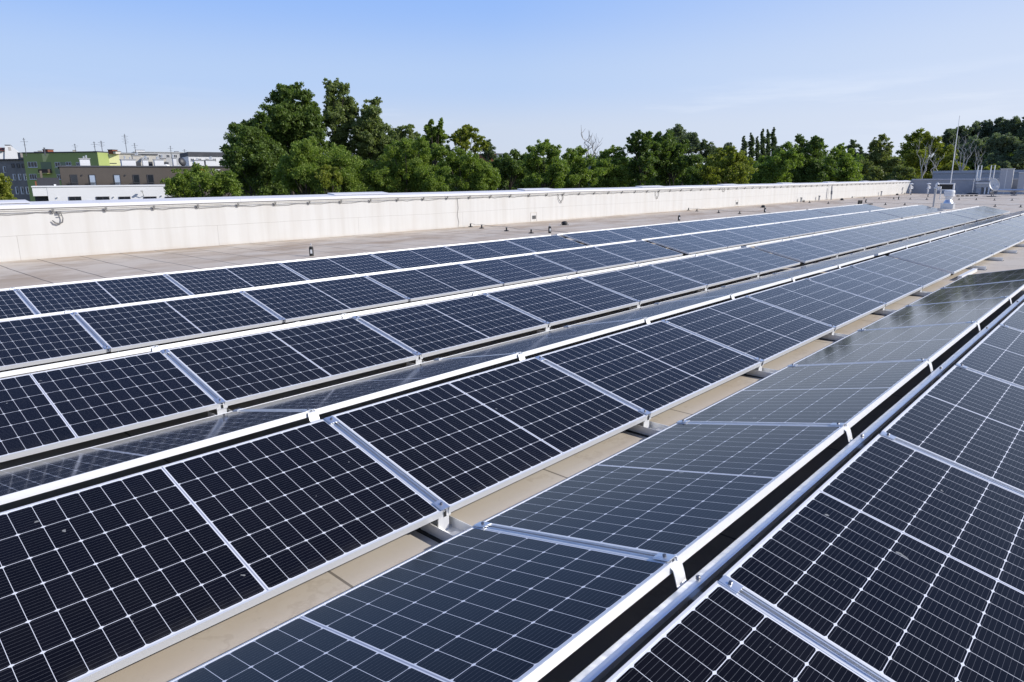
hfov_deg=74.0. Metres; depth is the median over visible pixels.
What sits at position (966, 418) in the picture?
solar panel
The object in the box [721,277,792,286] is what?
mounting rail
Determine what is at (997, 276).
solar panel
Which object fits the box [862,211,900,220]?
solar panel
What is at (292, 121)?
oak tree
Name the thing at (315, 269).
solar panel
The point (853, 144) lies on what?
columnar poplar
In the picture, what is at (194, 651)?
roof
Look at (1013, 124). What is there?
black poplar
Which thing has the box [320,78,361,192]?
aspen tree
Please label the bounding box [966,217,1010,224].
solar panel
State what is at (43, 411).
solar panel
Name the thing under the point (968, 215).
solar panel
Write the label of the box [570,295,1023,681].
cable conduit
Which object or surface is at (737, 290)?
solar panel
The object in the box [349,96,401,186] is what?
aspen tree
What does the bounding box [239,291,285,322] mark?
mounting rail
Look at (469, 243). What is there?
solar panel
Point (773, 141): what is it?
columnar poplar
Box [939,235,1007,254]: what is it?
solar panel
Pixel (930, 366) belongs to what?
ridge support
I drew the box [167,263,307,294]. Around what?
solar panel
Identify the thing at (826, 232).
solar panel
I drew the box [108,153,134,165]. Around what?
lime block
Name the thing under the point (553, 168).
robinia tree
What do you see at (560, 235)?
solar panel
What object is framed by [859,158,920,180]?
alder tree
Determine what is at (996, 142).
willow tree
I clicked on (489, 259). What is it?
solar panel
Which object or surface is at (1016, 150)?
willow tree
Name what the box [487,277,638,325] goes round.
solar panel
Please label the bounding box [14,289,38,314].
mounting rail
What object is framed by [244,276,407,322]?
solar panel
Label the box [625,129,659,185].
oak tree
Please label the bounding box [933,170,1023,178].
roof block
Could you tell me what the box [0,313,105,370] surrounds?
solar panel
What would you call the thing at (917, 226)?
solar panel
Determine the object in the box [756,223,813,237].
solar panel
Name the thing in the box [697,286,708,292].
support foot
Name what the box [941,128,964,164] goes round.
black poplar
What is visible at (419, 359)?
support foot
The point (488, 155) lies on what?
poplar tree
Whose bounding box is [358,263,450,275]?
solar panel
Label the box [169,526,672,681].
solar panel
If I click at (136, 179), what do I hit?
tall window
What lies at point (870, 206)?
solar panel
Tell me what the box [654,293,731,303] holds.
mounting rail
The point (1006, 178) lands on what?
exhaust duct
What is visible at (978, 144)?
willow tree
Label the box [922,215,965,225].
solar panel
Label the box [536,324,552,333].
support foot
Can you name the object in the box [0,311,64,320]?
solar panel
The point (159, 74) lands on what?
sky
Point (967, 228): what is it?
solar panel
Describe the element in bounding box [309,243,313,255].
marker post
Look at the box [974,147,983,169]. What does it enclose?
bare tree
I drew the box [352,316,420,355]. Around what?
mounting rail
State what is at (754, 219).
solar panel
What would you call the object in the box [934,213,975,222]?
solar panel
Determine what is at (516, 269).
solar panel
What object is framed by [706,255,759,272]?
mounting rail
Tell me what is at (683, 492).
solar panel
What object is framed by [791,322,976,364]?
solar panel
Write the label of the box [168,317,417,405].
solar panel
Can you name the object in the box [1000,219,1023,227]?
solar panel
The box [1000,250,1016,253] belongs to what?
support foot
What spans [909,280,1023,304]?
solar panel
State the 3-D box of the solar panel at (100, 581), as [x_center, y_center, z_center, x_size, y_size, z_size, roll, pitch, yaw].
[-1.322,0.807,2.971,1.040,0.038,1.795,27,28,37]
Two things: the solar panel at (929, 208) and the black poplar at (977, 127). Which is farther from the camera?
the black poplar at (977, 127)
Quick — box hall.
[478,153,502,161]
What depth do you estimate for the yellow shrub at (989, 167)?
90.03 m
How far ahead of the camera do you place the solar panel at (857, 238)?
16.42 m
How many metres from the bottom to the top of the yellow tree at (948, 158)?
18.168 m
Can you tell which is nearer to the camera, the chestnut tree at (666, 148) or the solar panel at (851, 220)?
the solar panel at (851, 220)
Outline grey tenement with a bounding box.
[0,152,30,201]
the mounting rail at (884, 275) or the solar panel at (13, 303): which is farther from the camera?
the mounting rail at (884, 275)
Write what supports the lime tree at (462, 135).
on the ground
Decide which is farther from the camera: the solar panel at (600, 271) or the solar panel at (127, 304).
the solar panel at (600, 271)
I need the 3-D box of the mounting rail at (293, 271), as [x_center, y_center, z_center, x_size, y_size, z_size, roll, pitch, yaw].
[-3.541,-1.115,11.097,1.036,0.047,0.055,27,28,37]
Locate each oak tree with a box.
[219,111,286,195]
[258,81,329,194]
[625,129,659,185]
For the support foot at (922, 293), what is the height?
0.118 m
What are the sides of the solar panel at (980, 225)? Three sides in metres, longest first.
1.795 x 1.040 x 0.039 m
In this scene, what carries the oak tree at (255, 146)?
on the ground
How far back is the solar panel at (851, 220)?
23.28 m
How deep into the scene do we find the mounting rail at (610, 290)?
9.11 m
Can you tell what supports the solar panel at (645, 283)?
attached to the mounting rail at (610, 290)
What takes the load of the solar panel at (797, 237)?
attached to the mounting rail
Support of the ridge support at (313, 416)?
on the roof
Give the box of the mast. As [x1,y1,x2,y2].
[950,116,959,182]
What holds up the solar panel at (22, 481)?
on the mounting rail at (244, 409)
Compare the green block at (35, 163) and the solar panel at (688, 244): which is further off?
the green block at (35, 163)
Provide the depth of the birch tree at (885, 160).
85.81 m
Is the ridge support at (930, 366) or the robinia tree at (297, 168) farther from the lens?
the robinia tree at (297, 168)
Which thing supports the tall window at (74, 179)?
in the brown block at (130, 171)
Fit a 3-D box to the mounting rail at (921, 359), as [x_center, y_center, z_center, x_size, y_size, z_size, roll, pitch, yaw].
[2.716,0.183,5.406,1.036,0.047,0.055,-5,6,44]
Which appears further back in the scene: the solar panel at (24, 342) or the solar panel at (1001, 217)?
the solar panel at (1001, 217)
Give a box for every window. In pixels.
[27,162,37,167]
[29,174,36,179]
[68,175,78,184]
[69,196,81,200]
[87,175,96,184]
[96,196,109,199]
[112,175,120,184]
[131,175,139,184]
[144,196,156,198]
[145,175,154,184]
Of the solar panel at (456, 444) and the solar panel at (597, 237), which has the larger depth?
the solar panel at (597, 237)
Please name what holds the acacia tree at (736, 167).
on the ground
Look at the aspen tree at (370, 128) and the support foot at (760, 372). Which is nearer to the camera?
the support foot at (760, 372)
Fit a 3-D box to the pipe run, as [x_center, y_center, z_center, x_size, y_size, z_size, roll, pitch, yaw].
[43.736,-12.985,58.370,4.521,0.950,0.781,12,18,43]
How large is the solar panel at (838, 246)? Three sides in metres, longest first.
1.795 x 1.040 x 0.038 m
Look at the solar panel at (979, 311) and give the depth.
7.26 m
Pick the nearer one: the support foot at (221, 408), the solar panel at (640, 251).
the support foot at (221, 408)
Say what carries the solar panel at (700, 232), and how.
attached to the mounting rail
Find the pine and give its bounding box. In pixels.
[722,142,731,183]
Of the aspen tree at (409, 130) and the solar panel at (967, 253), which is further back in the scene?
the aspen tree at (409, 130)
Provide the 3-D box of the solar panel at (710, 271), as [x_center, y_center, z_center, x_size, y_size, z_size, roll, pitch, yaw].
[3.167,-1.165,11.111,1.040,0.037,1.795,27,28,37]
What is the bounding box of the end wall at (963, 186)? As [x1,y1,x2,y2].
[911,178,1018,193]
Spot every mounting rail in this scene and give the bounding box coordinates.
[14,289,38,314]
[71,312,110,351]
[160,349,225,404]
[163,274,192,294]
[233,408,313,411]
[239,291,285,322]
[279,263,308,279]
[324,416,449,513]
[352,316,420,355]
[364,275,410,300]
[370,253,400,268]
[434,351,519,359]
[458,263,503,285]
[473,521,676,563]
[483,293,549,324]
[532,254,576,272]
[535,356,650,417]
[563,317,645,326]
[578,277,639,301]
[649,264,707,285]
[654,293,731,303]
[661,320,764,362]
[676,419,845,426]
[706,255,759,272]
[718,575,887,681]
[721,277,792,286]
[746,295,835,327]
[788,358,927,365]
[805,278,886,303]
[850,265,922,287]
[857,320,976,330]
[880,431,1023,495]
[906,296,1008,305]
[943,279,1023,287]
[956,363,1023,388]
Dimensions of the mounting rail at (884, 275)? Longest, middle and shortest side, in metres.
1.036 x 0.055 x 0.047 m
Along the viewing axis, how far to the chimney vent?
35.81 m
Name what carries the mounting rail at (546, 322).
on the support foot at (547, 328)
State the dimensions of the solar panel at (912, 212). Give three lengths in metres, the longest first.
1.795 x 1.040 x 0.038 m
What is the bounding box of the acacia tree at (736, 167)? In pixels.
[695,145,757,184]
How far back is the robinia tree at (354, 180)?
37.99 m
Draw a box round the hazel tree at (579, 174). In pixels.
[559,145,605,188]
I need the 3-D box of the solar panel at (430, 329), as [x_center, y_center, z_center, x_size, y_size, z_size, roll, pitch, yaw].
[-0.593,-0.203,7.197,1.040,0.038,1.795,27,28,37]
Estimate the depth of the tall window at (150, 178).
79.57 m
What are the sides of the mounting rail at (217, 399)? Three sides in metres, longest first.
1.036 x 0.055 x 0.047 m
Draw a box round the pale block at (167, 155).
[131,150,183,165]
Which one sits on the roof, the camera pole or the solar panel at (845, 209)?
the camera pole
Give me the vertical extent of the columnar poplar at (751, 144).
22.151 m
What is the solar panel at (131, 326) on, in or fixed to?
attached to the mounting rail at (89, 329)
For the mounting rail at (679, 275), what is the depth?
10.42 m
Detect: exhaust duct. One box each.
[997,168,1014,193]
[1016,172,1023,193]
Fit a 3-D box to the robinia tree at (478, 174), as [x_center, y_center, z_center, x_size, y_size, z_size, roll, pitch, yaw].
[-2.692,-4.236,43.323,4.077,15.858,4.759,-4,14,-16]
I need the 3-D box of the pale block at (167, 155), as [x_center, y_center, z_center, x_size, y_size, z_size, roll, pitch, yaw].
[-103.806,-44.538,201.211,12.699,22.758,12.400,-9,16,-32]
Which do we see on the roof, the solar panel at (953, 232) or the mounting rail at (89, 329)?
the mounting rail at (89, 329)
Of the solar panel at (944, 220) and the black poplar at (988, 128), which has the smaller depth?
the solar panel at (944, 220)
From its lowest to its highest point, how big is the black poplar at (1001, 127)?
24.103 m
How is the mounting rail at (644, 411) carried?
on the support foot at (647, 428)
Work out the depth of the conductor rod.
21.15 m
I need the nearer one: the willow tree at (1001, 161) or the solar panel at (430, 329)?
the solar panel at (430, 329)
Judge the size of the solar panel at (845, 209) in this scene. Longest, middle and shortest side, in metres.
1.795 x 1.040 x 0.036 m
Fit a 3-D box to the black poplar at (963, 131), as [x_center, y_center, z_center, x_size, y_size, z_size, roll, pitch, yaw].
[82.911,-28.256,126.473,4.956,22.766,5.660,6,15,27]
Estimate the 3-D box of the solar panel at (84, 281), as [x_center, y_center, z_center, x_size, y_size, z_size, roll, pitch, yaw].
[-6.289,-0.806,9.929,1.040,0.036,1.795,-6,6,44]
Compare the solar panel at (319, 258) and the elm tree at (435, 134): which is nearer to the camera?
the solar panel at (319, 258)
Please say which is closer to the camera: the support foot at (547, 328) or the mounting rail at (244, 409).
the mounting rail at (244, 409)
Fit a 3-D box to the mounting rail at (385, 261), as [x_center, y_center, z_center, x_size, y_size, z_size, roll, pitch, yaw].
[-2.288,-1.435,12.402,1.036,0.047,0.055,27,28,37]
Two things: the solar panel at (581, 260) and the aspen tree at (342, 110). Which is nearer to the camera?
the solar panel at (581, 260)
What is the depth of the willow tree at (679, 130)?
86.75 m
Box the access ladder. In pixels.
[976,165,995,193]
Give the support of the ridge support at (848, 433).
on the roof
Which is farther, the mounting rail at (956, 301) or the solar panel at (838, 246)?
the solar panel at (838, 246)
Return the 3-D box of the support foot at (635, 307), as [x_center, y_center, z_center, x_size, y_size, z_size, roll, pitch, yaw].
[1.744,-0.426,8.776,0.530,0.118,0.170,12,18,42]
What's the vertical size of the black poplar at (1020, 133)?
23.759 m
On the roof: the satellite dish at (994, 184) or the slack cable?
the satellite dish at (994, 184)
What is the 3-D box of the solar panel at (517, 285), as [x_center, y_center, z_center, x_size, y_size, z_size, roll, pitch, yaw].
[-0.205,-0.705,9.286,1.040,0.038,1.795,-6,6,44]
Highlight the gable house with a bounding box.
[0,145,17,158]
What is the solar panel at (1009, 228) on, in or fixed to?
attached to the mounting rail
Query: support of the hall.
on the ground
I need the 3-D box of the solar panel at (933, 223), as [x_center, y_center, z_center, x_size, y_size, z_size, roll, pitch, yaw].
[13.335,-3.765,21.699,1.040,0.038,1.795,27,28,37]
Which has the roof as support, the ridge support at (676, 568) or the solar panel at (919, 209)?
the ridge support at (676, 568)
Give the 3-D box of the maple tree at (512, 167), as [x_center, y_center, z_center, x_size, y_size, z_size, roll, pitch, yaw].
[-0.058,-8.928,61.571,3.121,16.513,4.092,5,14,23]
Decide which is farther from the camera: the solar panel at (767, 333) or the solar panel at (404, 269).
the solar panel at (404, 269)
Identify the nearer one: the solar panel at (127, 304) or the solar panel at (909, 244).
the solar panel at (127, 304)
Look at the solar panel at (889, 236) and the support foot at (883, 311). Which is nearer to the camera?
the support foot at (883, 311)
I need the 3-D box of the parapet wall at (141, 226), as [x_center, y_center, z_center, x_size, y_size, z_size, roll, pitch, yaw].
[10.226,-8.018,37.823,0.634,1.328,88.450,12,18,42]
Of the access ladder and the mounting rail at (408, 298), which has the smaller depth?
the mounting rail at (408, 298)
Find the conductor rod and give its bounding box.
[0,182,906,212]
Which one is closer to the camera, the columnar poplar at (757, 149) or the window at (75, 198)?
the window at (75, 198)
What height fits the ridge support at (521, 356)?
0.352 m
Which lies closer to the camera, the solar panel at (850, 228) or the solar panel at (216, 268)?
the solar panel at (216, 268)
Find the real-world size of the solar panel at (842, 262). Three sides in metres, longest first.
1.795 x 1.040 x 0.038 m
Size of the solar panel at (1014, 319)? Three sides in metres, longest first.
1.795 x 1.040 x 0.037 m
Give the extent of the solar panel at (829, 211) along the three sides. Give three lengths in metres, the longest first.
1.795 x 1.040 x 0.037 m
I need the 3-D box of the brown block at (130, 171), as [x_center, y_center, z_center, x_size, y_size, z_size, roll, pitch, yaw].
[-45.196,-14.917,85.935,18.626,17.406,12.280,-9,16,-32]
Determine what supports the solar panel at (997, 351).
attached to the mounting rail
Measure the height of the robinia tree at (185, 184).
14.657 m
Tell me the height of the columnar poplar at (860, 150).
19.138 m
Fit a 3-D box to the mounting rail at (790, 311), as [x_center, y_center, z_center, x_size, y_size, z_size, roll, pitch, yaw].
[3.067,-0.324,7.531,1.036,0.047,0.055,27,28,37]
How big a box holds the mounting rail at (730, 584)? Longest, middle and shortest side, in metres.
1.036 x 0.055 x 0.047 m
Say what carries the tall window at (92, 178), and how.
in the brown block at (130, 171)
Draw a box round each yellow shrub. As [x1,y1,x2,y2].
[314,164,342,193]
[985,164,1000,169]
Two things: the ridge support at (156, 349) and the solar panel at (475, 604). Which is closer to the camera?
the solar panel at (475, 604)
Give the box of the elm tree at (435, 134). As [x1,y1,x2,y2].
[418,117,455,165]
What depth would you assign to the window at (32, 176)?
132.00 m
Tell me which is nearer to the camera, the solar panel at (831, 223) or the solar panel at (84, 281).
the solar panel at (84, 281)
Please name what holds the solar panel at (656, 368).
attached to the mounting rail at (644, 411)
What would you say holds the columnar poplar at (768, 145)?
on the ground
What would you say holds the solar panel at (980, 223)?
attached to the mounting rail
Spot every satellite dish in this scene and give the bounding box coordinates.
[178,157,185,165]
[982,179,999,196]
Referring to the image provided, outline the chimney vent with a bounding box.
[940,190,955,208]
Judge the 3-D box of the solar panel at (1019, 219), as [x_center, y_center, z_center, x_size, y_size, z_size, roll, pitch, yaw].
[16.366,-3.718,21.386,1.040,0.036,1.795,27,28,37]
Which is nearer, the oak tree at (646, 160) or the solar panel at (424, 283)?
the solar panel at (424, 283)
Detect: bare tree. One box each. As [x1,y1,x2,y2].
[581,129,601,186]
[916,134,934,178]
[930,154,943,178]
[950,134,978,170]
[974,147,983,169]
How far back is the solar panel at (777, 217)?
24.95 m
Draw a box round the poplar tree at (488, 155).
[480,139,497,163]
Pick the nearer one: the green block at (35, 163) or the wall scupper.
the wall scupper
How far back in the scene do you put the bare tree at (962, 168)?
91.20 m
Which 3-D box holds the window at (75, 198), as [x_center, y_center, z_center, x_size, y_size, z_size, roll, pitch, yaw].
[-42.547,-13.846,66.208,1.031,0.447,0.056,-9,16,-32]
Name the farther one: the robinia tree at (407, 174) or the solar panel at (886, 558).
the robinia tree at (407, 174)
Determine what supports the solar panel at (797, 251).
on the mounting rail
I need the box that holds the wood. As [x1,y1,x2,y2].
[243,152,1014,195]
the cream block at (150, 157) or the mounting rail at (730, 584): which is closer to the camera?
the mounting rail at (730, 584)
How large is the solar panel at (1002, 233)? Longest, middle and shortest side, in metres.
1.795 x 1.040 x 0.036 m
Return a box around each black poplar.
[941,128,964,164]
[954,125,973,163]
[969,120,985,155]
[980,119,996,142]
[989,116,1010,136]
[1005,116,1021,136]
[1016,117,1023,141]
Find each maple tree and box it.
[490,148,526,189]
[788,134,837,182]
[816,143,863,181]
[895,128,949,179]
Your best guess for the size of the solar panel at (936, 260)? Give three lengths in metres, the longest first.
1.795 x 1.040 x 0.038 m
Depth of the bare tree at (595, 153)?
53.48 m
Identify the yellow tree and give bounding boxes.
[0,173,16,199]
[937,144,971,170]
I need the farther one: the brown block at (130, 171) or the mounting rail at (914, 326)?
the brown block at (130, 171)
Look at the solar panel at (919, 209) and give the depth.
29.95 m
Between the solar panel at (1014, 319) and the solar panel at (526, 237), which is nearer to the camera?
the solar panel at (1014, 319)
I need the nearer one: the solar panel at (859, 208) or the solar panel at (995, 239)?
the solar panel at (995, 239)
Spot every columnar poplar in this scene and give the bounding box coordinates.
[740,136,747,156]
[747,132,756,160]
[754,136,760,162]
[760,128,766,156]
[765,129,771,156]
[770,127,776,155]
[846,139,860,157]
[857,146,863,156]
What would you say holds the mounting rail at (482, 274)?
on the roof
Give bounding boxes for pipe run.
[990,189,1023,195]
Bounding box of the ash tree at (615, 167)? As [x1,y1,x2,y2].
[591,145,631,187]
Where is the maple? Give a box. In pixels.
[694,139,725,184]
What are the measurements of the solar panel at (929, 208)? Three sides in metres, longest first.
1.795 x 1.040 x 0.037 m
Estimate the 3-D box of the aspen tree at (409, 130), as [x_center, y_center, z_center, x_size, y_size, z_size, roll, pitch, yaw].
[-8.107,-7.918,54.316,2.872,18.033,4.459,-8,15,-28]
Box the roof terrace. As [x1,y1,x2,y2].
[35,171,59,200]
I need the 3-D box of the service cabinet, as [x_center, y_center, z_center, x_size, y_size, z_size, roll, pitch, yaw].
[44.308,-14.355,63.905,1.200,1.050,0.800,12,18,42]
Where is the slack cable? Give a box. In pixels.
[0,183,890,214]
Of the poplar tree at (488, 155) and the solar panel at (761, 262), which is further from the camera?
the poplar tree at (488, 155)
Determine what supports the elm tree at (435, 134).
on the ground
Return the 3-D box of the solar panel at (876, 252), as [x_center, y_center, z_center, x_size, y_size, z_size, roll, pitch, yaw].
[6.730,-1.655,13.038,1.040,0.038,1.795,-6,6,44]
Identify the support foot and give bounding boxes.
[205,404,231,417]
[403,356,425,367]
[415,510,472,542]
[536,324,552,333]
[624,415,669,436]
[627,302,642,310]
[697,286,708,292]
[742,363,778,378]
[818,329,847,340]
[871,305,896,315]
[911,288,931,296]
[966,265,986,269]
[985,257,1003,260]
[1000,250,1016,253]
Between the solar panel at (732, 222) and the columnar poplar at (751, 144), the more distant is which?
the columnar poplar at (751, 144)
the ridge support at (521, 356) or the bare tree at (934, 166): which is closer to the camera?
the ridge support at (521, 356)
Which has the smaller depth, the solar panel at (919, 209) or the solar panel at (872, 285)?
the solar panel at (872, 285)
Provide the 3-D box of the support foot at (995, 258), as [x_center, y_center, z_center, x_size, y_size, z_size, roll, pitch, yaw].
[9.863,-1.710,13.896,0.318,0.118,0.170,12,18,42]
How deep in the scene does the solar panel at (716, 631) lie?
2.02 m
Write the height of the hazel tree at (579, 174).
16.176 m
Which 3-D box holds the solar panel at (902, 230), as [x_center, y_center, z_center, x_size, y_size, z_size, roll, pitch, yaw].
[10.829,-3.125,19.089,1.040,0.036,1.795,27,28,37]
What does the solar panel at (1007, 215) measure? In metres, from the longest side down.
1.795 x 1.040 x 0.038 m
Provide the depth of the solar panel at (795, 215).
26.27 m
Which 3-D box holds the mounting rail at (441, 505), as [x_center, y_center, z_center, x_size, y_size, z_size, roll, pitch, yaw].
[-0.693,0.637,3.617,1.036,0.047,0.055,27,28,37]
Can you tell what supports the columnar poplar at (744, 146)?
on the ground
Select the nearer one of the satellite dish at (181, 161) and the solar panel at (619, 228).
the solar panel at (619, 228)
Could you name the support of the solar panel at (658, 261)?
attached to the mounting rail
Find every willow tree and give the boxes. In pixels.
[670,123,700,185]
[959,135,989,167]
[973,152,1012,169]
[982,132,1014,158]
[1003,136,1023,169]
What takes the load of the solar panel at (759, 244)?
on the ridge support
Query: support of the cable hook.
attached to the parapet wall at (141, 226)
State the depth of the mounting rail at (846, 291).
8.81 m
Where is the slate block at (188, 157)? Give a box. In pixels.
[180,152,223,165]
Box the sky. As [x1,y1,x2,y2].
[0,0,1023,164]
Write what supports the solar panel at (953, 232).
attached to the mounting rail
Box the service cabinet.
[976,183,989,193]
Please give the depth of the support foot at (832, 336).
7.22 m
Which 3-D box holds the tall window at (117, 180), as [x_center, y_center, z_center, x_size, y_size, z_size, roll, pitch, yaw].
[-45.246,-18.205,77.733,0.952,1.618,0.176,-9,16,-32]
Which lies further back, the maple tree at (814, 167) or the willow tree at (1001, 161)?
the willow tree at (1001, 161)
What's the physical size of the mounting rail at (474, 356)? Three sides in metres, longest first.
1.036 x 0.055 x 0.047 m
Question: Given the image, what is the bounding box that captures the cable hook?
[52,211,63,223]
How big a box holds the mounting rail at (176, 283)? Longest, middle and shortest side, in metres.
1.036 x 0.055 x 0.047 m
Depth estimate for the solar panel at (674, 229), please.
19.72 m
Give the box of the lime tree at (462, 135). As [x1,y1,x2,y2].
[448,124,489,180]
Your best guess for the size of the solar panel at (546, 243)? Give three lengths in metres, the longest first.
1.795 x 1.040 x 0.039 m
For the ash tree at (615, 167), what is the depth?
52.28 m
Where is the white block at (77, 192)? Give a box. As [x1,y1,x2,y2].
[31,184,173,200]
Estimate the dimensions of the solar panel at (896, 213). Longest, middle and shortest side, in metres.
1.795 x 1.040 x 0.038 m
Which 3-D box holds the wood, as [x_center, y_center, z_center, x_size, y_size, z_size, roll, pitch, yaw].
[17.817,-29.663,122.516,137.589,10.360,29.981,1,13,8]
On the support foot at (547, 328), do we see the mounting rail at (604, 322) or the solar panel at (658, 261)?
the mounting rail at (604, 322)
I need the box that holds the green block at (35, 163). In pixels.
[22,149,120,201]
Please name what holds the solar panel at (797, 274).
attached to the mounting rail
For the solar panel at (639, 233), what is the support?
attached to the mounting rail
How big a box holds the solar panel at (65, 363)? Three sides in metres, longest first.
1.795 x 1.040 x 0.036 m
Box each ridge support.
[152,346,160,351]
[307,410,320,421]
[517,353,525,360]
[670,560,702,614]
[844,426,865,460]
[928,361,942,386]
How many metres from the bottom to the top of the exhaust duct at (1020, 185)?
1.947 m
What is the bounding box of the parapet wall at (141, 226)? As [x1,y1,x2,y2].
[0,180,910,261]
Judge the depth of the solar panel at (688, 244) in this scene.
15.38 m
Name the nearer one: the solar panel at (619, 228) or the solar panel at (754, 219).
the solar panel at (619, 228)
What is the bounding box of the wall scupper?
[530,212,536,221]
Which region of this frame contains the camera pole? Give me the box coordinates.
[932,183,941,206]
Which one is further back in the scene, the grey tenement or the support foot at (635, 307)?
the grey tenement
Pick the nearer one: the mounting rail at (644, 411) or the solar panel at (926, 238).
the mounting rail at (644, 411)
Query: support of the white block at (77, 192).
on the ground
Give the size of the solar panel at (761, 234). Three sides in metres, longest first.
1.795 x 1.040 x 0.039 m
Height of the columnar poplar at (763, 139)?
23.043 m
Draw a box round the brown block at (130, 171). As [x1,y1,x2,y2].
[58,152,231,197]
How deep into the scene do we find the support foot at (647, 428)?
4.62 m
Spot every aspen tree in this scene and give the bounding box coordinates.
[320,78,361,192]
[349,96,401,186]
[388,124,420,159]
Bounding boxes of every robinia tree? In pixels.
[160,162,243,197]
[270,136,340,194]
[318,142,381,192]
[368,136,451,192]
[436,145,500,191]
[521,139,569,188]
[746,141,805,183]
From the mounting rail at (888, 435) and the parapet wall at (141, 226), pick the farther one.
the parapet wall at (141, 226)
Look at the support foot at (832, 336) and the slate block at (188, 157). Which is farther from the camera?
the slate block at (188, 157)
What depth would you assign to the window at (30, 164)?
131.45 m
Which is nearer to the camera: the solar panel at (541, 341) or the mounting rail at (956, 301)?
the solar panel at (541, 341)
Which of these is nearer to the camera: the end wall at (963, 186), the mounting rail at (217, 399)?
the mounting rail at (217, 399)
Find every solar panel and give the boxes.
[0,289,35,318]
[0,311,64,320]
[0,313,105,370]
[0,347,151,377]
[0,351,218,461]
[0,411,307,504]
[0,419,442,681]
[14,273,157,288]
[19,274,190,313]
[71,290,232,311]
[76,292,281,351]
[132,315,342,354]
[162,262,271,273]
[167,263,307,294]
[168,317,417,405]
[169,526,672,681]
[236,275,355,291]
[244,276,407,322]
[245,353,518,414]
[276,253,362,262]
[282,254,398,279]
[332,357,647,513]
[348,292,472,316]
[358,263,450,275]
[358,294,547,357]
[366,246,436,253]
[366,264,502,301]
[372,246,473,268]
[440,240,498,246]
[443,318,645,357]
[446,240,534,259]
[453,254,524,263]
[461,254,575,285]
[476,276,566,293]
[484,423,844,562]
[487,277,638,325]
[501,235,550,240]
[508,235,584,251]
[521,264,638,286]
[527,246,585,254]
[535,247,634,272]
[539,321,761,417]
[551,230,599,237]
[563,230,632,244]
[571,295,730,325]
[581,265,706,303]
[588,240,635,246]
[595,240,682,262]
[601,254,695,272]
[602,226,637,229]
[606,581,873,681]
[608,226,671,239]
[636,234,681,241]
[645,223,701,234]
[648,234,726,253]
[652,255,758,286]
[661,278,791,302]
[665,296,834,363]
[670,246,740,260]
[679,220,729,230]
[684,230,716,234]
[684,360,927,427]
[691,230,760,247]
[707,247,799,273]
[708,218,755,227]
[710,239,781,253]
[722,434,1023,681]
[726,265,837,285]
[727,226,788,241]
[732,215,776,224]
[748,279,885,329]
[754,240,837,262]
[756,213,797,221]
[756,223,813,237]
[777,211,814,218]
[778,255,873,272]
[782,220,835,232]
[783,234,812,240]
[791,234,864,254]
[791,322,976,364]
[795,210,831,216]
[806,217,854,229]
[809,266,921,306]
[812,208,847,214]
[814,230,838,234]
[818,246,905,262]
[823,230,888,247]
[826,215,871,225]
[830,206,861,212]
[840,226,861,230]
[843,205,872,211]
[845,213,886,222]
[848,226,907,241]
[854,256,950,288]
[856,204,885,209]
[856,239,928,252]
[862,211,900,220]
[862,297,1008,329]
[872,223,925,236]
[875,209,914,217]
[880,234,947,246]
[881,365,1023,492]
[889,246,975,273]
[890,220,940,232]
[891,208,925,215]
[901,206,935,213]
[904,229,964,240]
[906,217,953,228]
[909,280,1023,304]
[914,205,945,212]
[919,240,992,263]
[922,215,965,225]
[923,226,978,235]
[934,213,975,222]
[939,222,990,231]
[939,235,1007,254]
[942,269,1023,287]
[946,211,986,219]
[955,219,1001,227]
[956,325,1023,386]
[958,209,994,217]
[959,230,1020,247]
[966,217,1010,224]
[969,207,1002,215]
[974,226,1023,241]
[977,206,1009,213]
[978,214,1019,221]
[986,213,1023,219]
[988,223,1023,233]
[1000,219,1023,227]
[1000,302,1023,330]
[1010,217,1023,222]
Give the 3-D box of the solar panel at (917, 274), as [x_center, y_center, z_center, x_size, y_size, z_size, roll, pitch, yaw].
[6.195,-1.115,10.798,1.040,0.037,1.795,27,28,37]
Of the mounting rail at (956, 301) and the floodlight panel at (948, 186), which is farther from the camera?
the floodlight panel at (948, 186)
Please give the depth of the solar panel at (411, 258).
13.03 m
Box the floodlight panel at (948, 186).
[937,183,954,199]
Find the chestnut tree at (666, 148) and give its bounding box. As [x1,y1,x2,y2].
[649,128,705,185]
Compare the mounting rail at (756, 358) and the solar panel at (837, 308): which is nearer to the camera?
the mounting rail at (756, 358)
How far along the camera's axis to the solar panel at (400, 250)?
13.43 m
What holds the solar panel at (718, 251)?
on the ridge support
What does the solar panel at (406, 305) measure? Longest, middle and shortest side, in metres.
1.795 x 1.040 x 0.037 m
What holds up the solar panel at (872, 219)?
attached to the mounting rail
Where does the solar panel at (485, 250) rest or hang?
attached to the mounting rail
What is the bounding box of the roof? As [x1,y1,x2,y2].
[0,193,1023,681]
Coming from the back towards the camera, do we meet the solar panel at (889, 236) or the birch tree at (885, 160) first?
the birch tree at (885, 160)
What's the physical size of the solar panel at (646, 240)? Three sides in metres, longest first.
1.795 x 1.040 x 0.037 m
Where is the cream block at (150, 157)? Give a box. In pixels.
[138,154,157,165]
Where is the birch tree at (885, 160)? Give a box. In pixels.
[862,133,906,178]
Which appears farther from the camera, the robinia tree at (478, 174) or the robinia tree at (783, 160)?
the robinia tree at (783, 160)
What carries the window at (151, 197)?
in the white block at (77, 192)
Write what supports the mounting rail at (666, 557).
on the support foot at (445, 527)

